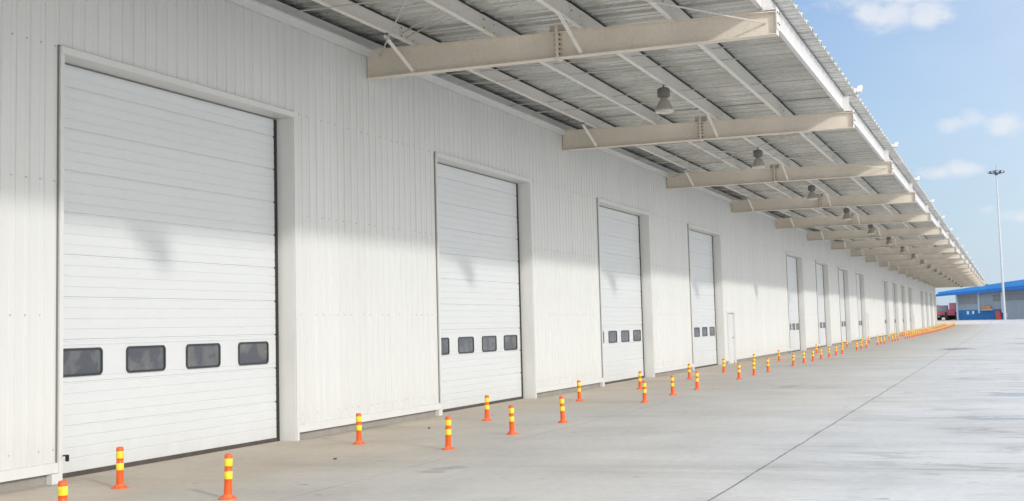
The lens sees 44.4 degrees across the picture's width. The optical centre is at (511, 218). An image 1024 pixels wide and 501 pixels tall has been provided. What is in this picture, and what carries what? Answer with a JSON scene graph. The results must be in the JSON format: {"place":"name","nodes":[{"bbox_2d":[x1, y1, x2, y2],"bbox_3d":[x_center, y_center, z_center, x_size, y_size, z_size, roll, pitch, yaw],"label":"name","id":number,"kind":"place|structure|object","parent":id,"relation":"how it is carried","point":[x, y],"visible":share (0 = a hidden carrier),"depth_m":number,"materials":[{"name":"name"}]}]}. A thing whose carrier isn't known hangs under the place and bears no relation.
{"place":"outdoors","nodes":[
{"label":"outdoors","id":0,"kind":"place"},
{"bbox_2d":[0,318,1023,500],"bbox_3d":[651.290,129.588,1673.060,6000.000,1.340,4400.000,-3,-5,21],"label":"ground","id":1,"kind":"structure","parent":0,"point":[935,416],"depth_m":16.78,"materials":[{"name":"concrete"}]},
{"bbox_2d":[58,480,67,500],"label":"bollard","id":2,"kind":"object","parent":1,"relation":"on","point":[62,490],"visible":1,"depth_m":10.44,"materials":[{"name":"orange plastic"}]},
{"bbox_2d":[111,447,128,488],"bbox_3d":[-4.241,2.695,13.557,0.180,0.448,0.180,-3,-5,17],"label":"bollard","id":3,"kind":"object","parent":1,"relation":"on","point":[120,484],"visible":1,"depth_m":13.53,"materials":[{"name":"orange plastic"}]},
{"bbox_2d":[219,453,236,499],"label":"bollard","id":4,"kind":"object","parent":1,"relation":"on","point":[228,474],"visible":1,"depth_m":12.42,"materials":[{"name":"orange plastic"}]},
{"bbox_2d":[353,413,364,444],"bbox_3d":[-2.216,3.040,18.134,0.180,0.448,0.180,-4,-6,27],"label":"bollard","id":5,"kind":"object","parent":1,"relation":"on","point":[358,430],"visible":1,"depth_m":18.10,"materials":[{"name":"orange plastic"}]},
{"bbox_2d":[442,416,454,449],"bbox_3d":[-0.864,2.904,16.980,0.180,0.448,0.180,2,-5,-33],"label":"bollard","id":6,"kind":"object","parent":1,"relation":"on","point":[448,446],"visible":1,"depth_m":16.95,"materials":[{"name":"orange plastic"}]},
{"bbox_2d":[482,395,491,420],"bbox_3d":[-0.443,3.337,22.079,0.180,0.448,0.180,4,-7,-39],"label":"bollard","id":7,"kind":"object","parent":1,"relation":"on","point":[486,418],"visible":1,"depth_m":22.04,"materials":[{"name":"orange plastic"}]},
{"bbox_2d":[0,0,984,492],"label":"warehouse","id":8,"kind":"structure","parent":1,"relation":"on","point":[228,224],"depth_m":21.27,"materials":[{"name":"grey metal"}]},
{"bbox_2d":[55,45,299,480],"bbox_3d":[-4.421,0.829,16.844,0.422,5.340,5.202,-3,-5,21],"label":"roller door","id":9,"kind":"structure","parent":8,"relation":"in","point":[177,336],"depth_m":16.74,"materials":[{"name":"grey metal"}]},
{"bbox_2d":[434,151,536,414],"bbox_3d":[-0.637,1.562,26.406,0.422,5.340,5.202,-3,-5,21],"label":"roller door","id":10,"kind":"structure","parent":8,"relation":"in","point":[484,238],"depth_m":26.76,"materials":[{"name":"grey metal"}]},
{"bbox_2d":[596,198,654,385],"bbox_3d":[3.147,2.296,35.967,0.422,5.340,5.202,-3,-5,21],"label":"roller door","id":11,"kind":"structure","parent":8,"relation":"in","point":[624,248],"depth_m":36.66,"materials":[{"name":"grey metal"}]},
{"bbox_2d":[655,85,673,113],"bbox_3d":[3.069,-2.412,25.332,0.380,0.590,0.380,-3,-5,21],"label":"bell lamp","id":12,"kind":"object","parent":8,"relation":"hanging from","point":[664,106],"visible":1,"depth_m":25.23,"materials":[{"name":"grey metal"}]},
{"bbox_2d":[687,224,725,369],"bbox_3d":[6.931,3.029,45.528,0.422,5.340,5.202,-3,-5,21],"label":"roller door","id":13,"kind":"structure","parent":8,"relation":"in","point":[704,245],"depth_m":46.55,"materials":[{"name":"grey metal"}]},
{"bbox_2d":[726,311,736,363],"bbox_3d":[8.561,4.804,49.048,0.135,2.330,1.370,-3,-5,21],"label":"service door","id":14,"kind":"structure","parent":8,"relation":"in","point":[731,332],"depth_m":49.36,"materials":[{"name":"white metal"}]},
{"bbox_2d":[752,148,764,168],"bbox_3d":[6.853,-1.679,34.894,0.380,0.590,0.380,-3,-5,21],"label":"bell lamp","id":15,"kind":"object","parent":8,"relation":"hanging from","point":[758,162],"visible":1,"depth_m":34.79,"materials":[{"name":"grey metal"}]},
{"bbox_2d":[786,252,806,352],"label":"roller door","id":16,"kind":"structure","parent":8,"relation":"in","point":[794,262],"depth_m":66.31,"materials":[{"name":"grey metal"}]},
{"bbox_2d":[807,184,817,199],"bbox_3d":[10.637,-0.945,44.455,0.380,0.590,0.380,-3,-5,21],"label":"bell lamp","id":17,"kind":"object","parent":8,"relation":"hanging from","point":[811,194],"visible":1,"depth_m":44.35,"materials":[{"name":"grey metal"}]},
{"bbox_2d":[815,260,831,347],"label":"roller door","id":18,"kind":"structure","parent":8,"relation":"in","point":[822,277],"depth_m":76.11,"materials":[{"name":"grey metal"}]},
{"bbox_2d":[838,266,850,342],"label":"roller door","id":19,"kind":"structure","parent":8,"relation":"in","point":[843,282],"depth_m":85.91,"materials":[{"name":"grey metal"}]},
{"bbox_2d":[842,207,850,219],"bbox_3d":[14.421,-0.212,54.016,0.380,0.590,0.380,-3,-5,21],"label":"bell lamp","id":20,"kind":"object","parent":8,"relation":"hanging from","point":[846,211],"visible":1,"depth_m":53.91,"materials":[{"name":"grey metal"}]},
{"bbox_2d":[856,272,866,340],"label":"roller door","id":21,"kind":"structure","parent":8,"relation":"in","point":[861,307],"depth_m":95.52,"materials":[{"name":"grey metal"}]},
{"bbox_2d":[866,313,869,339],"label":"service door","id":22,"kind":"structure","parent":8,"relation":"in","point":[867,314],"depth_m":97.40,"materials":[{"name":"white metal"}]},
{"bbox_2d":[867,224,874,234],"bbox_3d":[18.205,0.522,63.578,0.380,0.590,0.380,-3,-5,21],"label":"bell lamp","id":23,"kind":"object","parent":8,"relation":"hanging from","point":[870,230],"visible":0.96,"depth_m":63.48,"materials":[{"name":"grey metal"}]},
{"bbox_2d":[882,279,890,335],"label":"roller door","id":24,"kind":"structure","parent":8,"relation":"in","point":[884,282],"depth_m":114.71,"materials":[{"name":"grey metal"}]},
{"bbox_2d":[886,237,891,244],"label":"bell lamp","id":25,"kind":"object","parent":8,"relation":"hanging from","point":[888,242],"visible":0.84,"depth_m":73.03,"materials":[{"name":"grey metal"}]},
{"bbox_2d":[892,282,899,333],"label":"roller door","id":26,"kind":"structure","parent":8,"relation":"in","point":[894,285],"depth_m":124.27,"materials":[{"name":"grey metal"}]},
{"bbox_2d":[901,284,906,332],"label":"roller door","id":27,"kind":"structure","parent":8,"relation":"in","point":[903,298],"depth_m":133.85,"materials":[{"name":"grey metal"}]},
{"bbox_2d":[908,286,913,330],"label":"roller door","id":28,"kind":"structure","parent":8,"relation":"in","point":[909,288],"depth_m":143.42,"materials":[{"name":"grey metal"}]},
{"bbox_2d":[920,290,924,328],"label":"roller door","id":29,"kind":"structure","parent":8,"relation":"in","point":[921,291],"depth_m":162.56,"materials":[{"name":"grey metal"}]},
{"bbox_2d":[925,291,929,326],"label":"roller door","id":30,"kind":"structure","parent":8,"relation":"in","point":[926,293],"depth_m":172.11,"materials":[{"name":"grey metal"}]},
{"bbox_2d":[930,293,933,325],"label":"roller door","id":31,"kind":"structure","parent":8,"relation":"in","point":[931,303],"depth_m":181.70,"materials":[{"name":"grey metal"}]},
{"bbox_2d":[934,294,936,324],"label":"roller door","id":32,"kind":"structure","parent":8,"relation":"in","point":[935,307],"depth_m":191.26,"materials":[{"name":"grey metal"}]},
{"bbox_2d":[506,405,517,434],"bbox_3d":[-0.005,3.065,19.083,0.180,0.448,0.180,-3,-4,10],"label":"bollard","id":33,"kind":"object","parent":1,"relation":"on","point":[511,421],"visible":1,"depth_m":19.05,"materials":[{"name":"orange plastic"}]},
{"bbox_2d":[558,396,567,422],"bbox_3d":[0.848,3.222,21.145,0.180,0.448,0.180,-4,-6,8],"label":"bollard","id":34,"kind":"object","parent":1,"relation":"on","point":[562,410],"visible":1,"depth_m":21.12,"materials":[{"name":"orange plastic"}]},
{"bbox_2d":[576,380,583,400],"bbox_3d":[1.456,3.731,27.170,0.180,0.448,0.180,-7,-7,42],"label":"bollard","id":35,"kind":"object","parent":1,"relation":"on","point":[579,389],"visible":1,"depth_m":27.14,"materials":[{"name":"orange plastic"}]},
{"bbox_2d":[637,371,642,388],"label":"bollard","id":36,"kind":"object","parent":1,"relation":"on","point":[639,380],"visible":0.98,"depth_m":31.38,"materials":[{"name":"orange plastic"}]},
{"bbox_2d":[640,381,648,402],"bbox_3d":[2.752,3.598,26.036,0.180,0.448,0.180,-2,-6,16],"label":"bollard","id":37,"kind":"object","parent":1,"relation":"on","point":[644,400],"visible":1,"depth_m":26.00,"materials":[{"name":"orange plastic"}]},
{"bbox_2d":[669,375,676,394],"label":"bollard","id":38,"kind":"object","parent":1,"relation":"on","point":[672,384],"visible":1,"depth_m":28.43,"materials":[{"name":"orange plastic"}]},
{"bbox_2d":[687,364,691,378],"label":"bollard","id":39,"kind":"object","parent":1,"relation":"on","point":[689,372],"visible":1,"depth_m":36.34,"materials":[{"name":"orange plastic"}]},
{"bbox_2d":[693,371,700,389],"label":"bollard","id":40,"kind":"object","parent":1,"relation":"on","point":[696,381],"visible":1,"depth_m":30.44,"materials":[{"name":"orange plastic"}]},
{"bbox_2d":[721,359,726,372],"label":"bollard","id":41,"kind":"object","parent":1,"relation":"on","point":[723,365],"visible":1,"depth_m":40.28,"materials":[{"name":"orange plastic"}]},
{"bbox_2d":[736,363,741,378],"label":"bollard","id":42,"kind":"object","parent":1,"relation":"on","point":[739,371],"visible":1,"depth_m":35.36,"materials":[{"name":"orange plastic"}]},
{"bbox_2d":[752,360,756,374],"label":"bollard","id":43,"kind":"object","parent":1,"relation":"on","point":[753,364],"visible":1,"depth_m":37.71,"materials":[{"name":"orange plastic"}]},
{"bbox_2d":[766,358,770,371],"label":"bollard","id":44,"kind":"object","parent":1,"relation":"on","point":[767,361],"visible":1,"depth_m":39.80,"materials":[{"name":"orange plastic"}]},
{"bbox_2d":[936,305,948,319],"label":"truck","id":45,"kind":"object","parent":1,"relation":"on","point":[942,310],"visible":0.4,"depth_m":240.85,"materials":[{"name":"red paint"}]},
{"bbox_2d":[945,303,956,319],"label":"truck","id":46,"kind":"object","parent":1,"relation":"on","point":[950,314],"visible":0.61,"depth_m":238.27,"materials":[{"name":"red paint"}]},
{"bbox_2d":[936,279,1023,319],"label":"blue building","id":47,"kind":"structure","parent":1,"relation":"on","point":[971,302],"depth_m":230.32,"materials":[{"name":"paint"}]},
{"bbox_2d":[959,296,977,303],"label":"window","id":48,"kind":"structure","parent":47,"relation":"in","point":[973,299],"depth_m":233.82,"materials":[{"name":"grey glass"}]},
{"bbox_2d":[993,295,1006,300],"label":"window","id":49,"kind":"structure","parent":47,"relation":"in","point":[995,297],"depth_m":229.35,"materials":[{"name":"grey glass"}]},
{"bbox_2d":[1005,300,1023,318],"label":"shutter door","id":50,"kind":"structure","parent":47,"relation":"in","point":[1014,309],"depth_m":226.51,"materials":[{"name":"grey metal"}]},
{"bbox_2d":[1005,293,1023,299],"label":"window","id":51,"kind":"structure","parent":47,"relation":"in","point":[1014,296],"depth_m":226.68,"materials":[{"name":"grey glass"}]},
{"bbox_2d":[987,170,1006,319],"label":"mast light","id":52,"kind":"object","parent":1,"relation":"on","point":[996,172],"visible":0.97,"depth_m":223.62,"materials":[{"name":"grey metal"}]},
{"bbox_2d":[995,311,1000,318],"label":"cabinet","id":53,"kind":"object","parent":1,"relation":"on","point":[998,314],"visible":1,"depth_m":228.39,"materials":[{"name":"metal"}]},
{"bbox_2d":[793,0,1023,309],"label":"sky","id":54,"kind":"structure","parent":0,"point":[943,80],"materials":[{"name":"blue"}]},
{"bbox_2d":[982,306,991,309],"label":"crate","id":55,"kind":"object","parent":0,"point":[986,307],"visible":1,"depth_m":230.41,"materials":[{"name":"orange wood"}]}
]}

